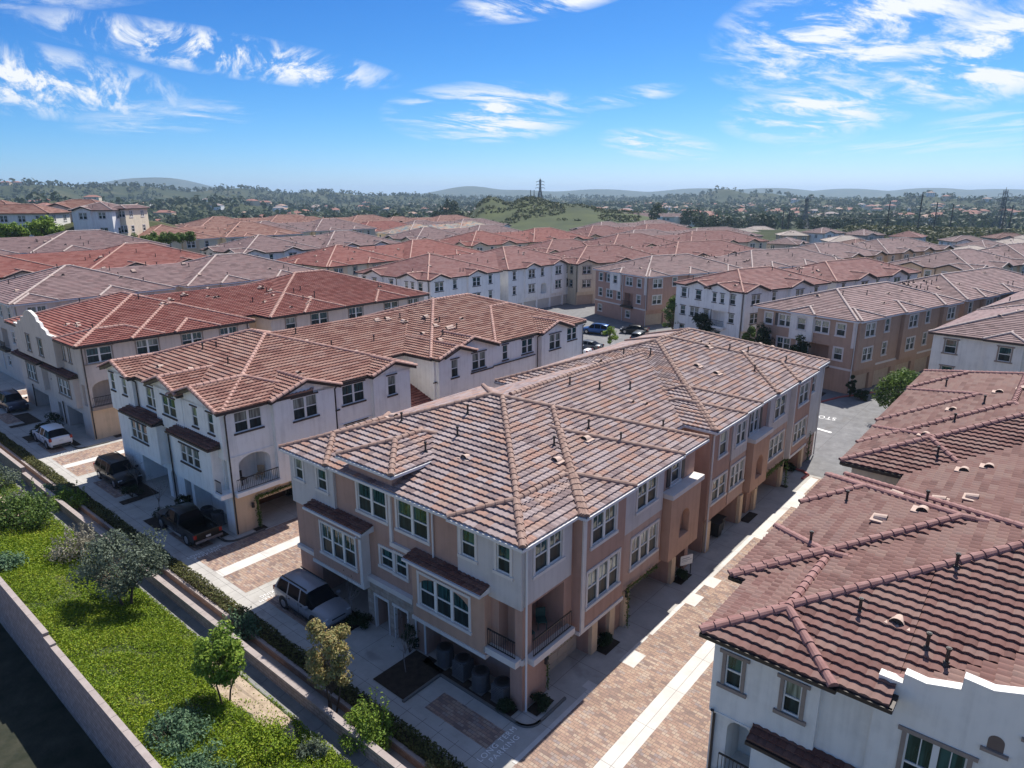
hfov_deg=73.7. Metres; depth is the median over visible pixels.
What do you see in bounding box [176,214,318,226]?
townhouse row
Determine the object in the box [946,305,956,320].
window
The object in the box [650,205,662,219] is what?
tree
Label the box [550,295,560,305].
garage door
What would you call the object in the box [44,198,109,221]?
house
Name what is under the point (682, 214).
tree
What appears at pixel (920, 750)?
window
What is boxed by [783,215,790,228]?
tree
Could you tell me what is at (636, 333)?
parked suv
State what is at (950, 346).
window
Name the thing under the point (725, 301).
townhouse row
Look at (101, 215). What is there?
window
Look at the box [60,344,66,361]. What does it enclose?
window
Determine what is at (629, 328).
parked sedan
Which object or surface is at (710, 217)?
tree
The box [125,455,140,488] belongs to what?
bare sapling
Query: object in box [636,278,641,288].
window
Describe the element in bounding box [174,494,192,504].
shrub
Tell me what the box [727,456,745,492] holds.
window
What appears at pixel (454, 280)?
window
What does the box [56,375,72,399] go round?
window
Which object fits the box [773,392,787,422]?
window
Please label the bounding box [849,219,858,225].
tree
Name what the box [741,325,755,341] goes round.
garden tree
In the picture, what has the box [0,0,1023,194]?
sky
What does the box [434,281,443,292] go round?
window
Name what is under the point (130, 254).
townhouse row
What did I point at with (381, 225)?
townhouse row
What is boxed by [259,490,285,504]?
garage door
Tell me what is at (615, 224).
townhouse row
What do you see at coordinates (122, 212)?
window
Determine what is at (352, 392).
window
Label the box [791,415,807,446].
window
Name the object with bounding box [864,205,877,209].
house
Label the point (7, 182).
house
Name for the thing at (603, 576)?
window
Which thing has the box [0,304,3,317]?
window
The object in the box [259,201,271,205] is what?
house
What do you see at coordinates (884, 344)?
window
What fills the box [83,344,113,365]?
window
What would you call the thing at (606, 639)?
shrub
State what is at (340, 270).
window
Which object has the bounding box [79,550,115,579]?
shrub
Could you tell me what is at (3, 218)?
window
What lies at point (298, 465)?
window
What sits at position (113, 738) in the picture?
retaining wall
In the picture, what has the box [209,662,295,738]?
bare earth
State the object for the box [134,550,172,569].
shrub
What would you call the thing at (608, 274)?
window
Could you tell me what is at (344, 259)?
townhouse row
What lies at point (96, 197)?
house
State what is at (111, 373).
window
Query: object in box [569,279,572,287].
window
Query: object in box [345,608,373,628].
shrub
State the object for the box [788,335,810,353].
conifer tree
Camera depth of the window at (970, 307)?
99.88 m
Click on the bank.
(142, 693)
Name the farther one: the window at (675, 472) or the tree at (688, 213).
the tree at (688, 213)
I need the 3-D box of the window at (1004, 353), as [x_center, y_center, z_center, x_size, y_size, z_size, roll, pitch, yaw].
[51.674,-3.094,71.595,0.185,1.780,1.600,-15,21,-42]
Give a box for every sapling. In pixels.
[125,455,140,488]
[143,475,169,509]
[342,570,360,614]
[391,609,420,671]
[602,326,618,343]
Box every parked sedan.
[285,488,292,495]
[583,339,603,350]
[583,345,592,352]
[620,324,649,333]
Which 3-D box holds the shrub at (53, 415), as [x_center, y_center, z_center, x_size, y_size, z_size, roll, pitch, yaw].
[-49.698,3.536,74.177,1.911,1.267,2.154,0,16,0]
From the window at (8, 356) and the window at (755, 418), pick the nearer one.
the window at (755, 418)
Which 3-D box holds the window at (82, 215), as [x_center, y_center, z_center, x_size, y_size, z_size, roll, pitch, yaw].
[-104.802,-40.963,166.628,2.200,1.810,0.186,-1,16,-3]
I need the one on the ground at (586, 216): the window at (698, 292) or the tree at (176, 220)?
the tree at (176, 220)
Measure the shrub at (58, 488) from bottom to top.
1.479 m
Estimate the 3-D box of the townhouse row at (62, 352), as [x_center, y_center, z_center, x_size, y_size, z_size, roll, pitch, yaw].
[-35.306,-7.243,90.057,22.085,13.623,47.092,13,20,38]
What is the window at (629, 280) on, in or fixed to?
in the townhouse row at (640, 291)
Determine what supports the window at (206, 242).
in the townhouse row at (206, 236)
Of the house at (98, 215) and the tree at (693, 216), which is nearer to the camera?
the house at (98, 215)
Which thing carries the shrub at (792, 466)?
on the pavement
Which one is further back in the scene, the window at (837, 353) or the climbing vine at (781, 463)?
the window at (837, 353)
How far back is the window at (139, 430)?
55.78 m
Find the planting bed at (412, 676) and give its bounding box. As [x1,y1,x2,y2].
[8,392,825,716]
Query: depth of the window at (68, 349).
68.64 m
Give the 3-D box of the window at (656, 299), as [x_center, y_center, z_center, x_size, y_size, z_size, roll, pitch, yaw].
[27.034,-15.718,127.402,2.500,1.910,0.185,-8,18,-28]
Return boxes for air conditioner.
[200,505,212,518]
[211,509,226,525]
[434,641,453,670]
[452,652,473,682]
[469,665,490,695]
[490,675,509,703]
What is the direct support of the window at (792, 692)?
in the townhouse row at (869, 613)
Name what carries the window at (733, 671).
in the townhouse row at (869, 613)
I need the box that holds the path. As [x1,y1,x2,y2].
[0,423,497,767]
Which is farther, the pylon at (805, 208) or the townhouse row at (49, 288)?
the pylon at (805, 208)
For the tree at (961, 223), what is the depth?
612.57 m
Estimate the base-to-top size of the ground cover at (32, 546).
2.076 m
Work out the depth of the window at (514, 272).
138.38 m
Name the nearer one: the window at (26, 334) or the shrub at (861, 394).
the window at (26, 334)
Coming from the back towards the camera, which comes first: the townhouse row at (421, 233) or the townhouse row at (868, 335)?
the townhouse row at (421, 233)
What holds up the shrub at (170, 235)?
on the ground at (586, 216)
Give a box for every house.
[0,181,11,185]
[0,200,19,203]
[0,202,71,236]
[12,181,22,186]
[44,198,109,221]
[67,202,121,233]
[83,195,101,200]
[113,204,149,235]
[153,210,175,216]
[208,204,224,209]
[244,199,259,205]
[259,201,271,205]
[272,206,284,211]
[736,228,759,231]
[748,226,775,229]
[766,237,809,249]
[775,230,810,241]
[801,227,845,243]
[820,235,867,242]
[840,239,866,243]
[844,229,885,240]
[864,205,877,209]
[871,208,882,212]
[883,204,896,208]
[888,231,927,240]
[889,200,900,204]
[926,192,934,196]
[937,235,985,247]
[941,195,950,200]
[953,240,1003,247]
[954,245,985,249]
[980,233,1020,240]
[993,238,1023,244]
[1001,235,1023,239]
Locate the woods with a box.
[0,178,1023,229]
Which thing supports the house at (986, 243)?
on the ground at (586, 216)
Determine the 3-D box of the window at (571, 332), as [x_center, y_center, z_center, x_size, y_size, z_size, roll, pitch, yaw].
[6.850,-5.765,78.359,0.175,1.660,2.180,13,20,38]
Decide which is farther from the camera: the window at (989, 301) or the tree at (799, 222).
the tree at (799, 222)
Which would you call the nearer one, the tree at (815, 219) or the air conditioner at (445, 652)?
the air conditioner at (445, 652)
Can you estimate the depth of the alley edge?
41.93 m
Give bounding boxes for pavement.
[0,371,821,767]
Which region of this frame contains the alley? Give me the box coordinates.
[18,389,820,767]
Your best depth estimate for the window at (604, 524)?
34.86 m
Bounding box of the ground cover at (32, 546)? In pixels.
[0,476,356,767]
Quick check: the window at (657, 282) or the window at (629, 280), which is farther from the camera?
the window at (629, 280)
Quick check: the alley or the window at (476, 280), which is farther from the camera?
the window at (476, 280)
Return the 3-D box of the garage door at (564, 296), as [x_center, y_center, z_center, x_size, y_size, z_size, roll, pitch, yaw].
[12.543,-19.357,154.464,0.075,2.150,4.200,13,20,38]
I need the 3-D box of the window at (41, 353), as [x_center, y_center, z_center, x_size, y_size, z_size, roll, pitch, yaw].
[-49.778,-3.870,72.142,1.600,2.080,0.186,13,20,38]
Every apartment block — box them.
[629,213,674,222]
[666,213,693,226]
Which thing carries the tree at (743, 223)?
on the ground at (586, 216)
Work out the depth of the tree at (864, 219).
659.75 m
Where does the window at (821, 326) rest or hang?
in the townhouse row at (868, 335)
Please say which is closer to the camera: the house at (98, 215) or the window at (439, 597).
the window at (439, 597)
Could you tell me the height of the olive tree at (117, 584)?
4.966 m
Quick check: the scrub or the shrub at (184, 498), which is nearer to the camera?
the shrub at (184, 498)
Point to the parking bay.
(469, 722)
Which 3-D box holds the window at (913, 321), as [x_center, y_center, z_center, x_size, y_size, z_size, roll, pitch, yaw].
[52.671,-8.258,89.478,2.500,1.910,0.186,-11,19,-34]
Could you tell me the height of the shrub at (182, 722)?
1.368 m
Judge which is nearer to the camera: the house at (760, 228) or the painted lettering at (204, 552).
the painted lettering at (204, 552)
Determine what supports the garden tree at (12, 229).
on the ground at (586, 216)
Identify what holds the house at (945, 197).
on the ground at (586, 216)
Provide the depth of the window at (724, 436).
46.81 m
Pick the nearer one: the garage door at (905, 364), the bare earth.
the bare earth
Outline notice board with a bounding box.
[680,554,692,572]
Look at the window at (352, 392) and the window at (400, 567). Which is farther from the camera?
the window at (352, 392)
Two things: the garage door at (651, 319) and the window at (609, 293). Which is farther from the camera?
the window at (609, 293)
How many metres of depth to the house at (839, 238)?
265.06 m
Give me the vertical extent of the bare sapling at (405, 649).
3.516 m
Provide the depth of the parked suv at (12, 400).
77.78 m
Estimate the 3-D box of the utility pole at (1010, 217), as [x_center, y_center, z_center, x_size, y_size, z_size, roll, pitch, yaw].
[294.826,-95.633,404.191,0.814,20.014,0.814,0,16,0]
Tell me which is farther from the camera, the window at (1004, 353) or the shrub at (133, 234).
the shrub at (133, 234)
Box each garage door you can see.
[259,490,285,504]
[524,300,534,307]
[537,298,547,308]
[546,634,576,672]
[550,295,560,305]
[563,294,566,303]
[577,294,591,304]
[629,573,646,589]
[645,313,661,325]
[850,373,866,388]
[872,367,887,384]
[894,361,908,374]
[914,356,927,371]
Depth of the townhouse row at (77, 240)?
141.39 m
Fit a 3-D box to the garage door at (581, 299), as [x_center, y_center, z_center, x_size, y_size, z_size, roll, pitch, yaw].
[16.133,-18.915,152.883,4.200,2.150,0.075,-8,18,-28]
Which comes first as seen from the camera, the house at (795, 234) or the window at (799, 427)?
the window at (799, 427)
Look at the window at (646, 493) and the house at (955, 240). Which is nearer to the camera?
the window at (646, 493)
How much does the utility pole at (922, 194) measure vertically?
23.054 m
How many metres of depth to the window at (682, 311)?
117.43 m
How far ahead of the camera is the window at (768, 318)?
92.06 m
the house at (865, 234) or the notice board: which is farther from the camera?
the house at (865, 234)
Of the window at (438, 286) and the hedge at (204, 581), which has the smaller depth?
the hedge at (204, 581)
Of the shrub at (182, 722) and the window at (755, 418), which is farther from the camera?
the window at (755, 418)
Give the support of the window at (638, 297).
in the townhouse row at (640, 291)
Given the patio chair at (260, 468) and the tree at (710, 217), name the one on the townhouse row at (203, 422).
the patio chair at (260, 468)
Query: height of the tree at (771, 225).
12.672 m
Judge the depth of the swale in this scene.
34.23 m
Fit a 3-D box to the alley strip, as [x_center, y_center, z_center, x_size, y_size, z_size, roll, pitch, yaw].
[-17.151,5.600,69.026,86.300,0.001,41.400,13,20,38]
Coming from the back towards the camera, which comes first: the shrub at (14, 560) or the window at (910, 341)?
the window at (910, 341)
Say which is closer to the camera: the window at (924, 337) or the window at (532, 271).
the window at (924, 337)
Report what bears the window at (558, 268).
in the townhouse row at (526, 276)
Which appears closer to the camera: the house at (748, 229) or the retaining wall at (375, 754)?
the retaining wall at (375, 754)
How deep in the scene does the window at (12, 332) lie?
88.02 m
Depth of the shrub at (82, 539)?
44.22 m
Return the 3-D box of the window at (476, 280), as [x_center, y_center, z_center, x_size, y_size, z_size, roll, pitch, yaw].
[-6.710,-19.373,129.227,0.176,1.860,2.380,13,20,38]
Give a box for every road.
[541,303,879,400]
[788,370,922,477]
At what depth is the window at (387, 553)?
37.52 m
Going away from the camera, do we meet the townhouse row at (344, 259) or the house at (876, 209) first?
the townhouse row at (344, 259)
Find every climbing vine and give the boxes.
[254,482,291,526]
[545,641,567,689]
[624,563,657,626]
[766,431,811,487]
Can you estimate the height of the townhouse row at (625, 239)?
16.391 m
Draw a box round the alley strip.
[21,394,714,767]
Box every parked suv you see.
[0,388,28,412]
[93,451,142,488]
[273,566,350,628]
[583,322,609,335]
[630,329,646,337]
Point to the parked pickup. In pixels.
(190, 523)
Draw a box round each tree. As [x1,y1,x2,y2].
[0,221,30,237]
[23,215,64,235]
[66,527,169,605]
[173,215,179,225]
[190,620,246,703]
[304,617,354,712]
[444,198,449,214]
[448,200,458,210]
[448,209,456,214]
[648,209,657,219]
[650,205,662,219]
[662,295,678,328]
[680,210,689,224]
[682,208,695,224]
[690,209,703,226]
[692,312,715,331]
[701,219,710,226]
[707,215,716,226]
[709,216,722,226]
[722,216,734,226]
[737,220,746,227]
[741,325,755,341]
[748,216,758,226]
[754,213,769,225]
[754,322,774,345]
[764,214,778,227]
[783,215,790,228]
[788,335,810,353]
[795,219,805,228]
[809,217,822,228]
[821,219,830,227]
[829,220,841,228]
[839,216,847,226]
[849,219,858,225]
[857,214,867,222]
[870,367,920,408]
[879,217,894,225]
[924,214,933,225]
[956,221,965,226]
[964,214,975,220]
[976,214,984,220]
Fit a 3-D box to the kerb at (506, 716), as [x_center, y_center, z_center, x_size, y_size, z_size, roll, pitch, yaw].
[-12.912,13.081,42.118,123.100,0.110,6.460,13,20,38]
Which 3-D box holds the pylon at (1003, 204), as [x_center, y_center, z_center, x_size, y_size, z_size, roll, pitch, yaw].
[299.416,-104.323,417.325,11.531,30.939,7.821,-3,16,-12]
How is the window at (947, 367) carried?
in the townhouse row at (990, 337)
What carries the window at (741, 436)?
in the townhouse row at (576, 496)
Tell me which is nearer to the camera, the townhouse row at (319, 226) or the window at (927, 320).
the window at (927, 320)
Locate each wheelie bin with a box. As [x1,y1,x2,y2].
[710,518,724,537]
[711,513,726,529]
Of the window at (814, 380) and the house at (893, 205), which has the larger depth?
the house at (893, 205)
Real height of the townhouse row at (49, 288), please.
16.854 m
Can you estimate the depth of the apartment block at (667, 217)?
541.83 m
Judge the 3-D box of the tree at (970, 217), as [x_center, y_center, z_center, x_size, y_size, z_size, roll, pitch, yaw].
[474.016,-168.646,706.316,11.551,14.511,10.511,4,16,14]
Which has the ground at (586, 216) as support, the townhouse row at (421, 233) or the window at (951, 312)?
the townhouse row at (421, 233)
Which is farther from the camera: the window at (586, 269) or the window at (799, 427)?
the window at (586, 269)
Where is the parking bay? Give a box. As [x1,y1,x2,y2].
[0,413,505,748]
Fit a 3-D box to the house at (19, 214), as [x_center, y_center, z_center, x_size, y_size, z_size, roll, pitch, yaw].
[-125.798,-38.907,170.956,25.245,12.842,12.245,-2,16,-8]
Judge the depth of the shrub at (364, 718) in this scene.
30.21 m
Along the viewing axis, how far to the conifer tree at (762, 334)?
91.25 m
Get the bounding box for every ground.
[0,177,1023,242]
[0,623,111,767]
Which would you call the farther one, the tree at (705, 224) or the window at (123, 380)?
the tree at (705, 224)
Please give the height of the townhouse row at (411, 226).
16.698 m
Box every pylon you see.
[536,179,544,197]
[798,196,812,228]
[991,187,1010,228]
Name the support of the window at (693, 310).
in the townhouse row at (725, 301)
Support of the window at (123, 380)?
in the townhouse row at (203, 422)
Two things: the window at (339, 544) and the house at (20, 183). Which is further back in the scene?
the house at (20, 183)
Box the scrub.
[456,196,1023,243]
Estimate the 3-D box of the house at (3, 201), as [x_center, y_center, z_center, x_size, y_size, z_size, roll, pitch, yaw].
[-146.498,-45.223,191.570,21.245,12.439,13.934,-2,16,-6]
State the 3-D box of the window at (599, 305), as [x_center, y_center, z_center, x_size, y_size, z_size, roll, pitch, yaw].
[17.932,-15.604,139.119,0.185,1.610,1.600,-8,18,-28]
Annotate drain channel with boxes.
[25,468,415,767]
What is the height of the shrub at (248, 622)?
2.189 m
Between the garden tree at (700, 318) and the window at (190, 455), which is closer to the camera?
the window at (190, 455)
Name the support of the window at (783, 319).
in the townhouse row at (868, 335)
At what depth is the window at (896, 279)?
129.32 m
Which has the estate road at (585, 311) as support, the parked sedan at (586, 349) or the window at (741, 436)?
the parked sedan at (586, 349)
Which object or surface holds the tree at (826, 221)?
on the ground at (586, 216)
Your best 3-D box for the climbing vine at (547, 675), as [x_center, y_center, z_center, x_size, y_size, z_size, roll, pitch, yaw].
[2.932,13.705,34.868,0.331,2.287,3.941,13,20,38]
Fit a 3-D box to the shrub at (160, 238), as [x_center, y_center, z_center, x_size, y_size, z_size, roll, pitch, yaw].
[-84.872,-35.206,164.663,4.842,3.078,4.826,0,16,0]
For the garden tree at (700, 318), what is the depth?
111.91 m
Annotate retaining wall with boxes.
[0,443,426,767]
[0,448,405,767]
[0,576,161,767]
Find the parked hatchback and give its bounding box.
[32,423,72,448]
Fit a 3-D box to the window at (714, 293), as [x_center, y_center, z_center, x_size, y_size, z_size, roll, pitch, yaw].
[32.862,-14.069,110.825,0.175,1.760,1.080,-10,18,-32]
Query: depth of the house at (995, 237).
286.48 m
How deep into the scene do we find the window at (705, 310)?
113.07 m
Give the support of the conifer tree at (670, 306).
on the estate road at (585, 311)
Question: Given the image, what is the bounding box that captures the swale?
[0,462,378,767]
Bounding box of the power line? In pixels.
[816,196,1012,207]
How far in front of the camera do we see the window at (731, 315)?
109.11 m
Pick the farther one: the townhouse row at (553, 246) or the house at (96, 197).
the house at (96, 197)
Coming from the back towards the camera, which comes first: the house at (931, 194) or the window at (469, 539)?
the house at (931, 194)
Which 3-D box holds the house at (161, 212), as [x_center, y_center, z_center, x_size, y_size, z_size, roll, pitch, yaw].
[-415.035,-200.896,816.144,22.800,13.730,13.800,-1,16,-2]
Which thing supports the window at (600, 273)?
in the townhouse row at (640, 291)
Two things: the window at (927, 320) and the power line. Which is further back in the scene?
the power line
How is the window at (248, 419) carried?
in the townhouse row at (203, 422)
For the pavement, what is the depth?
41.05 m
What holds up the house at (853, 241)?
on the ground at (586, 216)
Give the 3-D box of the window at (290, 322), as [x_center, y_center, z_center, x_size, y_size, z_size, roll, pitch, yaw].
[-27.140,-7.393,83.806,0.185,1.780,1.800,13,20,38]
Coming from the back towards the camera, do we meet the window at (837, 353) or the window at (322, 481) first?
the window at (837, 353)
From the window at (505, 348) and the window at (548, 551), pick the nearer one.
the window at (548, 551)
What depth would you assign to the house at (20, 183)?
1558.19 m
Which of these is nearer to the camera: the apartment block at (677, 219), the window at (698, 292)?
the window at (698, 292)
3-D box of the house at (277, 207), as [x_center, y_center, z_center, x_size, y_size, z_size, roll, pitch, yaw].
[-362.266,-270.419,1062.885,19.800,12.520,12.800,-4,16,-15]
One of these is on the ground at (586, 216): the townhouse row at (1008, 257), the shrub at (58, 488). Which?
the townhouse row at (1008, 257)
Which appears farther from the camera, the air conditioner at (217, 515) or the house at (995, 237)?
the house at (995, 237)
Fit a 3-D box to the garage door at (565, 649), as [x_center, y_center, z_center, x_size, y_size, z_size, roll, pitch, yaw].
[2.314,13.907,35.751,0.075,2.150,3.700,13,20,38]
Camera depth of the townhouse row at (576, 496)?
38.43 m
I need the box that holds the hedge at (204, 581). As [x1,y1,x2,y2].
[0,432,467,767]
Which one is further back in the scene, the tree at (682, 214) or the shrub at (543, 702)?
the tree at (682, 214)
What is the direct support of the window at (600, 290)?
in the townhouse row at (640, 291)
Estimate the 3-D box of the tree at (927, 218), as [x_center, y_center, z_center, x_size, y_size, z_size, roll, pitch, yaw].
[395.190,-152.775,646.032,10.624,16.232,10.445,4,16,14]
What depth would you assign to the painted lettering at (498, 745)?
30.71 m
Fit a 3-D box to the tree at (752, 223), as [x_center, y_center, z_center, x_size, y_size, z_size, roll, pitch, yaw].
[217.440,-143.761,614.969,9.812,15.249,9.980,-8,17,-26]
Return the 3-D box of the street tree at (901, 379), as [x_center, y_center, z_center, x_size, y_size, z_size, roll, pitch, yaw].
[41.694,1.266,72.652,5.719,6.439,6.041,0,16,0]
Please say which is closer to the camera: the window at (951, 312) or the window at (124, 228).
the window at (951, 312)
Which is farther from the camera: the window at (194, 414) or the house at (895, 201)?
the house at (895, 201)
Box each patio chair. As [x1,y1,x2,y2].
[239,470,245,485]
[256,465,264,479]
[535,607,546,629]
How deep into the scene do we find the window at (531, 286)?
142.72 m
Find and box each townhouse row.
[0,229,169,254]
[0,242,208,279]
[0,252,317,383]
[4,269,429,439]
[96,293,586,534]
[137,220,303,253]
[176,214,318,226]
[199,230,399,259]
[257,218,376,235]
[275,238,481,276]
[278,328,829,711]
[308,215,402,222]
[355,245,567,308]
[358,220,406,236]
[376,221,484,236]
[382,224,520,241]
[389,215,468,222]
[406,218,511,227]
[437,227,593,250]
[521,238,590,253]
[551,240,756,304]
[568,223,690,238]
[569,220,691,230]
[582,230,768,248]
[593,247,842,325]
[596,227,763,238]
[674,257,921,338]
[698,369,1023,767]
[753,266,1023,393]
[790,237,954,261]
[887,242,1023,277]
[928,290,1023,371]
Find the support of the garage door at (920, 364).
in the townhouse row at (868, 335)
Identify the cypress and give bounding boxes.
[846,375,856,396]
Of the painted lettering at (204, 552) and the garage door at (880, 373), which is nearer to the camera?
the painted lettering at (204, 552)
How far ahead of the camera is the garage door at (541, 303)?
147.63 m
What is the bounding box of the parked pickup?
[156,502,222,545]
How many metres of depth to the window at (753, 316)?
108.63 m
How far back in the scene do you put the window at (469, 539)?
32.62 m
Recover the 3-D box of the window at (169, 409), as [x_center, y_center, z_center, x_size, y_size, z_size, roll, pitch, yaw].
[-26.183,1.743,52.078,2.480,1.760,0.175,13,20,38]
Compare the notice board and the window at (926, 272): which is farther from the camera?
the window at (926, 272)
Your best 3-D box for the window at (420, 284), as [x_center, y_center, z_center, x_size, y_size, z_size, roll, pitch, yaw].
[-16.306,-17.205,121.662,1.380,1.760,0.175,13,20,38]
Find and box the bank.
[0,475,347,767]
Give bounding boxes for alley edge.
[512,478,817,763]
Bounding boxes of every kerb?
[28,440,565,767]
[795,391,874,479]
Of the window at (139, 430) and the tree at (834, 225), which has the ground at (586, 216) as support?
the tree at (834, 225)
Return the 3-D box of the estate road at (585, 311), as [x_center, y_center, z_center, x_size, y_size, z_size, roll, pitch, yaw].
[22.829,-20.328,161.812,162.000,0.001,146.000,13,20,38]
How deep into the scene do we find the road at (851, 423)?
71.92 m
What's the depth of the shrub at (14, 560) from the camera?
41.92 m
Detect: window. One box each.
[0,215,8,222]
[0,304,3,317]
[6,306,11,317]
[7,354,12,366]
[10,330,16,345]
[17,215,25,222]
[24,332,32,352]
[25,304,47,311]
[25,361,38,383]
[35,337,44,357]
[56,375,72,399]
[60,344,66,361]
[66,347,72,364]
[78,212,87,219]
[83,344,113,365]
[97,212,105,218]
[108,370,116,391]
[119,210,125,217]
[119,376,127,396]
[121,225,128,232]
[129,418,148,446]
[134,337,160,354]
[143,385,155,410]
[159,393,177,420]
[178,441,201,471]
[179,330,203,344]
[186,241,195,248]
[189,404,199,429]
[204,240,209,246]
[204,410,215,436]
[217,325,238,335]
[231,406,264,435]
[284,316,296,328]
[291,391,319,422]
[292,457,305,484]
[310,311,328,324]
[314,466,329,495]
[318,519,358,572]
[333,267,343,272]
[341,379,366,407]
[344,417,367,426]
[347,306,363,318]
[352,266,357,274]
[355,481,388,525]
[378,543,394,574]
[384,300,398,309]
[386,373,397,397]
[392,550,409,582]
[394,498,430,546]
[407,297,418,303]
[416,570,471,635]
[419,282,422,290]
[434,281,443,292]
[450,357,459,379]
[452,279,457,289]
[457,527,477,564]
[471,349,486,371]
[472,276,480,286]
[489,274,492,283]
[492,541,513,580]
[502,343,508,361]
[512,271,515,280]
[521,336,533,355]
[528,269,535,278]
[528,283,535,292]
[532,528,565,580]
[549,331,561,351]
[555,265,561,274]
[555,279,561,288]
[567,325,577,341]
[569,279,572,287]
[582,266,591,274]
[582,279,591,287]
[585,547,621,611]
[589,502,618,550]
[597,303,601,311]
[598,272,602,280]
[598,287,602,296]
[606,273,609,282]
[606,288,612,298]
[612,274,617,283]
[616,291,620,300]
[625,276,632,286]
[625,309,629,318]
[628,518,659,572]
[635,294,640,304]
[635,474,659,515]
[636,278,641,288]
[652,278,662,288]
[652,294,661,304]
[669,461,681,487]
[672,276,677,286]
[679,304,685,314]
[680,287,686,297]
[689,306,698,316]
[694,289,701,300]
[703,308,709,319]
[709,469,727,506]
[712,292,717,302]
[716,648,750,698]
[717,428,729,460]
[719,293,724,303]
[727,313,733,324]
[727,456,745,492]
[730,294,735,305]
[734,417,748,449]
[748,408,760,436]
[749,312,757,324]
[751,293,761,305]
[764,311,773,324]
[767,428,784,463]
[772,291,777,300]
[772,672,810,726]
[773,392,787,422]
[775,335,790,349]
[777,313,790,327]
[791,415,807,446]
[795,316,806,331]
[796,288,804,295]
[797,379,810,408]
[811,375,816,394]
[813,318,830,334]
[831,346,843,361]
[834,322,846,337]
[861,345,873,362]
[864,321,876,338]
[880,341,887,356]
[884,317,891,332]
[894,277,899,282]
[895,724,978,767]
[904,335,915,351]
[908,313,919,328]
[921,331,927,345]
[923,269,931,276]
[924,309,931,323]
[939,364,954,369]
[941,338,959,355]
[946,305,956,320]
[967,301,973,313]
[985,298,993,305]
[994,345,1014,363]
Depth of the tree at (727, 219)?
465.73 m
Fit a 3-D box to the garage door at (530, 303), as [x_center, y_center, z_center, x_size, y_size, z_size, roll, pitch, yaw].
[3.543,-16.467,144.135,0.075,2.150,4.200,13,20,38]
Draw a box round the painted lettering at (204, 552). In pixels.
[188,545,219,558]
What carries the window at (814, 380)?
in the townhouse row at (576, 496)
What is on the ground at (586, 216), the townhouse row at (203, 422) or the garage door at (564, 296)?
the townhouse row at (203, 422)
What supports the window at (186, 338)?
in the townhouse row at (62, 352)
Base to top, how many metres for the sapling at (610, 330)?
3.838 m
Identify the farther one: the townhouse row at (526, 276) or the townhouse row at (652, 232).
the townhouse row at (652, 232)
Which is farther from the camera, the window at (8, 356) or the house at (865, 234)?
the house at (865, 234)
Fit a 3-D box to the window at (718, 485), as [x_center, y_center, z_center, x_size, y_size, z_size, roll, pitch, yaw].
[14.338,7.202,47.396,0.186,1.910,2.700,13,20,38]
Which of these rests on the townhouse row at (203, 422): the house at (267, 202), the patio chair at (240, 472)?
the patio chair at (240, 472)
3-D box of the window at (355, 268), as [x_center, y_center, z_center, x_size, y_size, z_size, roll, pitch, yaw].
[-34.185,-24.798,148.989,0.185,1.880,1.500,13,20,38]
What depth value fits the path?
39.87 m
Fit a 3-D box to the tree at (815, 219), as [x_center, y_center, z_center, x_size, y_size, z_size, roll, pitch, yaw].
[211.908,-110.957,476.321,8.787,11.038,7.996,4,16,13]
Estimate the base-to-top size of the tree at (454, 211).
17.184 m
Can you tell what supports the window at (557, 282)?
in the townhouse row at (526, 276)
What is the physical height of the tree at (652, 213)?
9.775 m
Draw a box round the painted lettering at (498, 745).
[477,726,519,761]
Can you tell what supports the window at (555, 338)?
in the townhouse row at (203, 422)
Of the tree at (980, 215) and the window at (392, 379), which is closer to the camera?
the window at (392, 379)
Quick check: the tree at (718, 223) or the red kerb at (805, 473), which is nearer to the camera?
the red kerb at (805, 473)
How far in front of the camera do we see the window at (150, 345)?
71.26 m
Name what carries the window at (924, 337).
in the townhouse row at (868, 335)
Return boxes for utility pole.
[886,201,890,226]
[917,192,925,228]
[933,202,937,227]
[1008,205,1013,227]
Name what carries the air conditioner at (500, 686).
on the pavement
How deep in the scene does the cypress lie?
82.97 m
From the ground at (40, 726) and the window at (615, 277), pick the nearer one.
the ground at (40, 726)
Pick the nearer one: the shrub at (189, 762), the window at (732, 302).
the shrub at (189, 762)
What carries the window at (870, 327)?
in the townhouse row at (868, 335)
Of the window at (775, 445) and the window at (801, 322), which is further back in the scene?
the window at (801, 322)
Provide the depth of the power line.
466.20 m
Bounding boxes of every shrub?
[0,462,22,487]
[0,477,59,532]
[0,550,29,572]
[34,422,48,428]
[36,481,72,499]
[43,521,97,563]
[44,412,63,422]
[50,480,89,510]
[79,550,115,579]
[119,484,144,496]
[131,232,144,238]
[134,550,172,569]
[142,698,214,760]
[143,231,158,239]
[151,231,171,243]
[151,505,171,516]
[164,231,182,241]
[169,736,236,767]
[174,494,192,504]
[175,231,196,242]
[214,605,263,640]
[221,714,299,767]
[290,731,330,761]
[338,687,400,755]
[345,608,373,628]
[401,623,418,652]
[424,755,452,767]
[495,697,516,713]
[530,691,551,712]
[597,632,613,646]
[675,568,687,579]
[783,462,796,470]
[853,389,869,400]
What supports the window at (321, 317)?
in the townhouse row at (62, 352)

